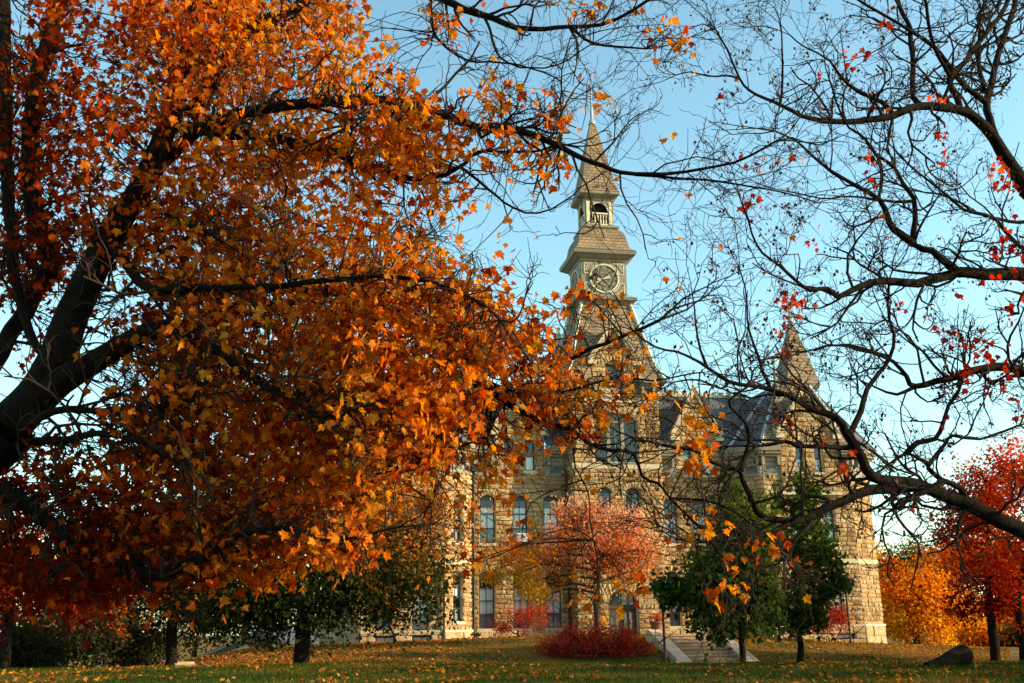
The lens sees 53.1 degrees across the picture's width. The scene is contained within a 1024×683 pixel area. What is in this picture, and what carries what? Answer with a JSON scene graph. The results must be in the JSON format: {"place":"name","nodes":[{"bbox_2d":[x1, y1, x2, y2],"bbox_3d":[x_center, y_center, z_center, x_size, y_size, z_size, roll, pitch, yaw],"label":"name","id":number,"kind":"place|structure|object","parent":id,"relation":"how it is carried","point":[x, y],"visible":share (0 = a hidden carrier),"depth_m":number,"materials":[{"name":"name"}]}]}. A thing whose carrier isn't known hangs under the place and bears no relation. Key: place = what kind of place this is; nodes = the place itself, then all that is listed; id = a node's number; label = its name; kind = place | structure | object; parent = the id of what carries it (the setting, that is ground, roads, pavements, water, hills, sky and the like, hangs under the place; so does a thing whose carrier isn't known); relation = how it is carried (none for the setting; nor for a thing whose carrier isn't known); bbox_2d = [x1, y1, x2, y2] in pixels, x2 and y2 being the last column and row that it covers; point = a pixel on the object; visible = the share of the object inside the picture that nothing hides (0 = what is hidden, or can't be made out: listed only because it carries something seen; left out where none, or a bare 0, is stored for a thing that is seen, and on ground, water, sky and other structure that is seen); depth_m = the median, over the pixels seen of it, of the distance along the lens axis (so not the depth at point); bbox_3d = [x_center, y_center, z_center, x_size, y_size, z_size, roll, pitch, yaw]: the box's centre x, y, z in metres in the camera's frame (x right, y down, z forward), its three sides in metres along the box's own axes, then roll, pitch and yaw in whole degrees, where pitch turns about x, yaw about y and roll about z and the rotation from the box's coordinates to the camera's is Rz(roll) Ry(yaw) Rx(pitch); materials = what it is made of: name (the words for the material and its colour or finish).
{"place":"outdoors","nodes":[
{"label":"outdoors","id":0,"kind":"place"},
{"bbox_2d":[0,660,1023,682],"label":"grass","id":1,"kind":"structure","parent":0,"point":[318,666],"depth_m":20.81,"materials":[{"name":"green plant"}]},
{"bbox_2d":[0,628,1023,682],"bbox_3d":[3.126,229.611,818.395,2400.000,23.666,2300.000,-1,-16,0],"label":"ground","id":2,"kind":"structure","parent":0,"point":[1014,653],"depth_m":43.10,"materials":[{"name":"plant"}]},
{"bbox_2d":[0,611,75,668],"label":"dark bush","id":3,"kind":"object","parent":2,"relation":"on","point":[34,647],"visible":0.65,"depth_m":32.15,"materials":[{"name":"green plant"}]},
{"bbox_2d":[0,471,106,668],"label":"leaning tree","id":4,"kind":"object","parent":2,"relation":"on","point":[6,624],"visible":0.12,"depth_m":29.82,"materials":[{"name":"red plant"}]},
{"bbox_2d":[0,591,142,668],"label":"dark bush","id":5,"kind":"object","parent":2,"relation":"on","point":[77,638],"visible":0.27,"depth_m":38.71,"materials":[{"name":"green plant"}]},
{"bbox_2d":[60,600,133,666],"bbox_3d":[-17.334,12.422,42.447,2.972,3.658,2.637,-1,-16,0],"label":"young maple","id":6,"kind":"object","parent":2,"relation":"on","point":[113,627],"visible":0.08,"depth_m":42.45,"materials":[{"name":"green plant"}]},
{"bbox_2d":[81,611,184,667],"bbox_3d":[-17.723,13.725,48.267,5.249,3.727,5.125,-1,-16,0],"label":"dark bush","id":7,"kind":"object","parent":2,"relation":"on","point":[132,656],"visible":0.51,"depth_m":47.30,"materials":[{"name":"green plant"}]},
{"bbox_2d":[45,475,240,666],"bbox_3d":[-16.737,9.820,46.117,11.280,9.758,7.603,-1,-16,0],"label":"shade tree","id":8,"kind":"object","parent":2,"relation":"on","point":[170,633],"visible":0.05,"depth_m":44.99,"materials":[{"name":"green plant"}]},
{"bbox_2d":[99,583,205,648],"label":"distant tree","id":9,"kind":"object","parent":2,"relation":"on","point":[159,619],"visible":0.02,"depth_m":109.27,"materials":[{"name":"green plant"}]},
{"bbox_2d":[175,661,194,665],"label":"stone block","id":10,"kind":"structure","parent":2,"relation":"on","point":[186,663],"depth_m":43.77,"materials":[{"name":"beige stone"}]},
{"bbox_2d":[144,587,256,662],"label":"distant tree","id":11,"kind":"object","parent":2,"relation":"on","point":[194,644],"visible":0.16,"depth_m":117.80,"materials":[{"name":"green plant"}]},
{"bbox_2d":[196,630,319,656],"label":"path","id":12,"kind":"structure","parent":2,"relation":"on","point":[224,648],"depth_m":76.90,"materials":[{"name":"concrete"}]},
{"bbox_2d":[248,639,273,647],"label":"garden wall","id":13,"kind":"structure","parent":2,"relation":"on","point":[258,644],"depth_m":57.26,"materials":[{"name":"stone"}]},
{"bbox_2d":[232,587,321,639],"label":"distant tree","id":14,"kind":"object","parent":2,"relation":"on","point":[287,620],"visible":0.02,"depth_m":113.48,"materials":[{"name":"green plant"}]},
{"bbox_2d":[165,431,491,664],"bbox_3d":[-5.476,6.267,31.593,9.755,7.664,7.051,-1,-16,0],"label":"lawn maple","id":15,"kind":"object","parent":2,"relation":"on","point":[263,612],"visible":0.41,"depth_m":30.49,"materials":[{"name":"green plant"}]},
{"bbox_2d":[0,0,921,682],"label":"orange maple","id":16,"kind":"object","parent":2,"relation":"on","point":[340,382],"visible":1,"depth_m":7.61,"materials":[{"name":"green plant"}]},
{"bbox_2d":[457,632,480,638],"bbox_3d":[-2.606,15.149,52.479,0.564,0.535,2.806,14,-21,-42],"label":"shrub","id":17,"kind":"object","parent":2,"relation":"on","point":[477,634],"visible":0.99,"depth_m":51.74,"materials":[{"name":"green plant"}]},
{"bbox_2d":[0,660,1023,682],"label":"fallen leaves","id":18,"kind":"object","parent":2,"relation":"on","point":[899,670],"visible":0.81,"depth_m":20.74,"materials":[{"name":"orange plant"}]},
{"bbox_2d":[488,598,553,637],"bbox_3d":[0.408,13.949,51.557,3.342,2.161,2.584,-5,-16,15],"label":"crimson shrub","id":19,"kind":"object","parent":2,"relation":"on","point":[504,628],"visible":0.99,"depth_m":51.52,"materials":[{"name":"red plant"}]},
{"bbox_2d":[471,486,675,635],"bbox_3d":[2.797,10.413,47.600,9.367,7.336,5.931,-1,-16,0],"label":"japanese maple","id":20,"kind":"object","parent":2,"relation":"on","point":[527,588],"visible":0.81,"depth_m":47.18,"materials":[{"name":"orange plant"}]},
{"bbox_2d":[146,633,1010,666],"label":"fallen leaves","id":21,"kind":"object","parent":2,"relation":"on","point":[384,644],"visible":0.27,"depth_m":45.36,"materials":[{"name":"orange plant"}]},
{"bbox_2d":[528,611,659,657],"bbox_3d":[3.480,12.432,43.442,5.620,2.060,3.625,-1,-16,0],"label":"crimson shrub","id":22,"kind":"object","parent":2,"relation":"on","point":[621,644],"visible":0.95,"depth_m":43.16,"materials":[{"name":"red plant"}]},
{"bbox_2d":[319,81,886,643],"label":"stone hall","id":23,"kind":"structure","parent":2,"relation":"on","point":[475,611],"depth_m":59.07,"materials":[{"name":"stone"}]},
{"bbox_2d":[376,599,391,634],"bbox_3d":[-6.684,13.621,53.362,1.080,3.160,0.430,2,-16,-11],"label":"window","id":24,"kind":"structure","parent":23,"relation":"in","point":[383,599],"depth_m":53.20,"materials":[{"name":"glass"}]},
{"bbox_2d":[375,636,394,641],"bbox_3d":[-6.672,15.623,53.429,1.600,0.900,1.200,2,-16,-11],"label":"basement window","id":25,"kind":"structure","parent":23,"relation":"in","point":[378,638],"depth_m":52.98,"materials":[{"name":"glass"}]},
{"bbox_2d":[412,573,427,633],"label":"window","id":26,"kind":"structure","parent":23,"relation":"in","point":[425,627],"depth_m":53.61,"materials":[{"name":"glass"}]},
{"bbox_2d":[412,635,430,639],"bbox_3d":[-4.826,15.694,53.775,1.600,0.900,1.200,2,-16,-11],"label":"basement window","id":27,"kind":"structure","parent":23,"relation":"in","point":[427,636],"depth_m":53.32,"materials":[{"name":"glass"}]},
{"bbox_2d":[452,494,463,544],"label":"window","id":28,"kind":"structure","parent":23,"relation":"in","point":[455,531],"depth_m":56.33,"materials":[{"name":"glass"}]},
{"bbox_2d":[452,571,465,624],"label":"window","id":29,"kind":"structure","parent":23,"relation":"in","point":[458,592],"depth_m":55.25,"materials":[{"name":"glass"}]},
{"bbox_2d":[472,573,496,631],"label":"window","id":30,"kind":"structure","parent":23,"relation":"in","point":[486,596],"depth_m":56.21,"materials":[{"name":"glass"}]},
{"bbox_2d":[478,495,497,545],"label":"window","id":31,"kind":"structure","parent":23,"relation":"in","point":[485,502],"depth_m":57.51,"materials":[{"name":"glass"}]},
{"bbox_2d":[502,438,514,472],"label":"window","id":32,"kind":"structure","parent":23,"relation":"in","point":[505,445],"depth_m":58.83,"materials":[{"name":"glass"}]},
{"bbox_2d":[512,495,528,545],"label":"window","id":33,"kind":"structure","parent":23,"relation":"in","point":[520,510],"depth_m":57.93,"materials":[{"name":"glass"}]},
{"bbox_2d":[515,533,527,541],"bbox_3d":[0.554,10.987,57.336,0.620,0.460,0.650,2,-16,-11],"label":"air conditioner","id":34,"kind":"object","parent":23,"relation":"attached to","point":[521,536],"visible":0.34,"depth_m":57.05,"materials":[{"name":"white metal"}]},
{"bbox_2d":[512,573,531,630],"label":"window","id":35,"kind":"structure","parent":23,"relation":"in","point":[523,603],"depth_m":56.56,"materials":[{"name":"glass"}]},
{"bbox_2d":[523,439,537,473],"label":"window","id":36,"kind":"structure","parent":23,"relation":"in","point":[529,464],"depth_m":58.86,"materials":[{"name":"glass"}]},
{"bbox_2d":[537,572,564,630],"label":"window","id":37,"kind":"structure","parent":23,"relation":"in","point":[553,615],"depth_m":56.83,"materials":[{"name":"glass"}]},
{"bbox_2d":[543,496,560,545],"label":"window","id":38,"kind":"structure","parent":23,"relation":"in","point":[548,499],"depth_m":58.27,"materials":[{"name":"glass"}]},
{"bbox_2d":[597,488,611,536],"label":"window","id":39,"kind":"structure","parent":23,"relation":"in","point":[605,492],"depth_m":58.73,"materials":[{"name":"glass"}]},
{"bbox_2d":[604,360,623,398],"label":"window","id":40,"kind":"structure","parent":23,"relation":"in","point":[608,367],"depth_m":59.99,"materials":[{"name":"glass"}]},
{"bbox_2d":[593,413,638,463],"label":"triple window","id":41,"kind":"structure","parent":23,"relation":"in","point":[625,429],"depth_m":59.73,"materials":[{"name":"glass"}]},
{"bbox_2d":[608,589,638,633],"bbox_3d":[6.054,14.891,56.292,1.750,2.535,0.500,2,-16,-11],"label":"door","id":42,"kind":"structure","parent":23,"relation":"in","point":[614,600],"depth_m":56.48,"materials":[{"name":"paint"}]},
{"bbox_2d":[625,488,642,538],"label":"window","id":43,"kind":"structure","parent":23,"relation":"in","point":[633,490],"depth_m":59.00,"materials":[{"name":"glass"}]},
{"bbox_2d":[663,499,680,545],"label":"window","id":44,"kind":"structure","parent":23,"relation":"in","point":[666,502],"depth_m":59.48,"materials":[{"name":"glass"}]},
{"bbox_2d":[667,571,683,628],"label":"window","id":45,"kind":"structure","parent":23,"relation":"in","point":[674,624],"depth_m":57.96,"materials":[{"name":"glass"}]},
{"bbox_2d":[683,445,692,476],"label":"window","id":46,"kind":"structure","parent":23,"relation":"in","point":[684,452],"depth_m":60.74,"materials":[{"name":"glass"}]},
{"bbox_2d":[693,501,711,545],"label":"window","id":47,"kind":"structure","parent":23,"relation":"in","point":[699,503],"depth_m":59.89,"materials":[{"name":"glass"}]},
{"bbox_2d":[704,465,712,473],"bbox_3d":[11.562,7.572,60.478,0.460,0.500,0.650,2,-16,-11],"label":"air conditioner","id":48,"kind":"object","parent":23,"relation":"attached to","point":[708,469],"visible":0.38,"depth_m":60.20,"materials":[{"name":"white metal"}]},
{"bbox_2d":[702,446,714,477],"bbox_3d":[11.537,7.141,60.700,0.780,1.910,0.430,2,-16,-11],"label":"window","id":49,"kind":"structure","parent":23,"relation":"in","point":[703,476],"depth_m":60.31,"materials":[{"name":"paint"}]},
{"bbox_2d":[795,442,804,473],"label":"window","id":50,"kind":"structure","parent":23,"relation":"in","point":[798,453],"depth_m":60.26,"materials":[{"name":"glass"}]},
{"bbox_2d":[813,442,826,474],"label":"window","id":51,"kind":"structure","parent":23,"relation":"in","point":[820,461],"depth_m":60.39,"materials":[{"name":"glass"}]},
{"bbox_2d":[821,497,839,543],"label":"window","id":52,"kind":"structure","parent":23,"relation":"in","point":[832,513],"depth_m":59.71,"materials":[{"name":"glass"}]},
{"bbox_2d":[830,592,844,627],"bbox_3d":[18.424,14.673,58.354,1.080,3.160,0.430,2,-16,-11],"label":"window","id":53,"kind":"structure","parent":23,"relation":"in","point":[839,598],"depth_m":58.44,"materials":[{"name":"glass"}]},
{"bbox_2d":[838,633,855,638],"bbox_3d":[18.831,16.652,57.839,1.100,0.300,0.340,2,-16,-11],"label":"basement window","id":54,"kind":"structure","parent":23,"relation":"in","point":[845,635],"depth_m":57.93,"materials":[{"name":"glass"}]},
{"bbox_2d":[651,582,666,664],"bbox_3d":[6.003,11.178,40.467,0.760,3.240,0.500,2,-16,-11],"label":"floodlight post","id":55,"kind":"object","parent":2,"relation":"on","point":[664,642],"visible":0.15,"depth_m":40.33,"materials":[{"name":"grey metal"}]},
{"bbox_2d":[645,629,759,663],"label":"stone steps","id":56,"kind":"structure","parent":2,"relation":"on","point":[681,648],"depth_m":43.98,"materials":[{"name":"concrete"}]},
{"bbox_2d":[636,465,801,662],"bbox_3d":[7.979,8.491,39.103,5.589,8.047,4.723,-12,-19,35],"label":"green maple","id":57,"kind":"object","parent":2,"relation":"on","point":[678,594],"visible":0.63,"depth_m":38.27,"materials":[{"name":"green plant"}]},
{"bbox_2d":[550,0,1023,631],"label":"bare maple","id":58,"kind":"object","parent":2,"relation":"on","point":[894,488],"visible":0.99,"depth_m":8.37,"materials":[{"name":"brown plant"}]},
{"bbox_2d":[762,468,856,664],"bbox_3d":[12.108,9.203,42.102,3.860,8.111,3.888,-12,-19,35],"label":"green maple","id":59,"kind":"object","parent":2,"relation":"on","point":[822,595],"visible":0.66,"depth_m":41.44,"materials":[{"name":"green plant"}]},
{"bbox_2d":[806,596,872,642],"bbox_3d":[15.583,13.383,49.745,3.224,2.691,2.586,5,-17,-20],"label":"crimson shrub","id":60,"kind":"object","parent":2,"relation":"on","point":[835,614],"visible":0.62,"depth_m":49.34,"materials":[{"name":"red plant"}]},
{"bbox_2d":[845,578,854,643],"bbox_3d":[16.175,12.967,49.273,0.760,3.040,0.500,2,-16,-11],"label":"floodlight post","id":61,"kind":"object","parent":2,"relation":"on","point":[848,617],"visible":0.35,"depth_m":49.20,"materials":[{"name":"grey metal"}]},
{"bbox_2d":[875,541,893,608],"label":"olive tree","id":62,"kind":"object","parent":2,"relation":"on","point":[877,551],"visible":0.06,"depth_m":108.72,"materials":[{"name":"orange plant"}]},
{"bbox_2d":[878,534,932,644],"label":"olive tree","id":63,"kind":"object","parent":2,"relation":"on","point":[907,556],"visible":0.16,"depth_m":105.08,"materials":[{"name":"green plant"}]},
{"bbox_2d":[877,551,981,644],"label":"golden tree","id":64,"kind":"object","parent":2,"relation":"on","point":[909,617],"visible":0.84,"depth_m":70.65,"materials":[{"name":"orange plant"}]},
{"bbox_2d":[923,645,973,667],"bbox_3d":[9.994,7.189,23.370,1.447,0.500,0.494,10,-19,-35],"label":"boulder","id":65,"kind":"object","parent":2,"relation":"on","point":[960,654],"visible":0.75,"depth_m":23.37,"materials":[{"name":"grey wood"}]},
{"bbox_2d":[901,533,1015,644],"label":"golden tree","id":66,"kind":"object","parent":2,"relation":"on","point":[945,557],"visible":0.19,"depth_m":79.18,"materials":[{"name":"orange plant"}]},
{"bbox_2d":[920,429,1023,660],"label":"red maple","id":67,"kind":"object","parent":2,"relation":"on","point":[991,608],"visible":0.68,"depth_m":43.07,"materials":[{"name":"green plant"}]},
{"bbox_2d":[930,531,1022,609],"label":"olive tree","id":68,"kind":"object","parent":2,"relation":"on","point":[978,546],"visible":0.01,"depth_m":114.63,"materials":[{"name":"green plant"}]},
{"bbox_2d":[948,615,1013,646],"bbox_3d":[27.246,16.900,59.608,3.697,2.031,2.918,-1,-16,0],"label":"rust bush","id":69,"kind":"object","parent":2,"relation":"on","point":[972,636],"visible":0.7,"depth_m":59.04,"materials":[{"name":"orange plant"}]},
{"bbox_2d":[964,437,1023,660],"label":"red maple","id":70,"kind":"object","parent":2,"relation":"on","point":[1018,586],"visible":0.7,"depth_m":40.40,"materials":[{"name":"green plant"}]},
{"bbox_2d":[997,618,1018,646],"bbox_3d":[29.063,16.930,59.498,3.638,1.947,2.842,-1,-16,0],"label":"rust bush","id":71,"kind":"object","parent":2,"relation":"on","point":[1013,633],"visible":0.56,"depth_m":58.82,"materials":[{"name":"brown plant"}]},
{"bbox_2d":[0,0,1023,635],"label":"sky","id":72,"kind":"structure","parent":0,"point":[552,250],"materials":[{"name":"blue"}]},
{"bbox_2d":[647,610,665,631],"bbox_3d":[7.816,15.117,55.224,1.022,1.379,1.126,7,-17,-26],"label":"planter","id":73,"kind":"object","parent":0,"point":[657,622],"visible":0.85,"depth_m":54.97,"materials":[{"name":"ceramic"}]}
]}

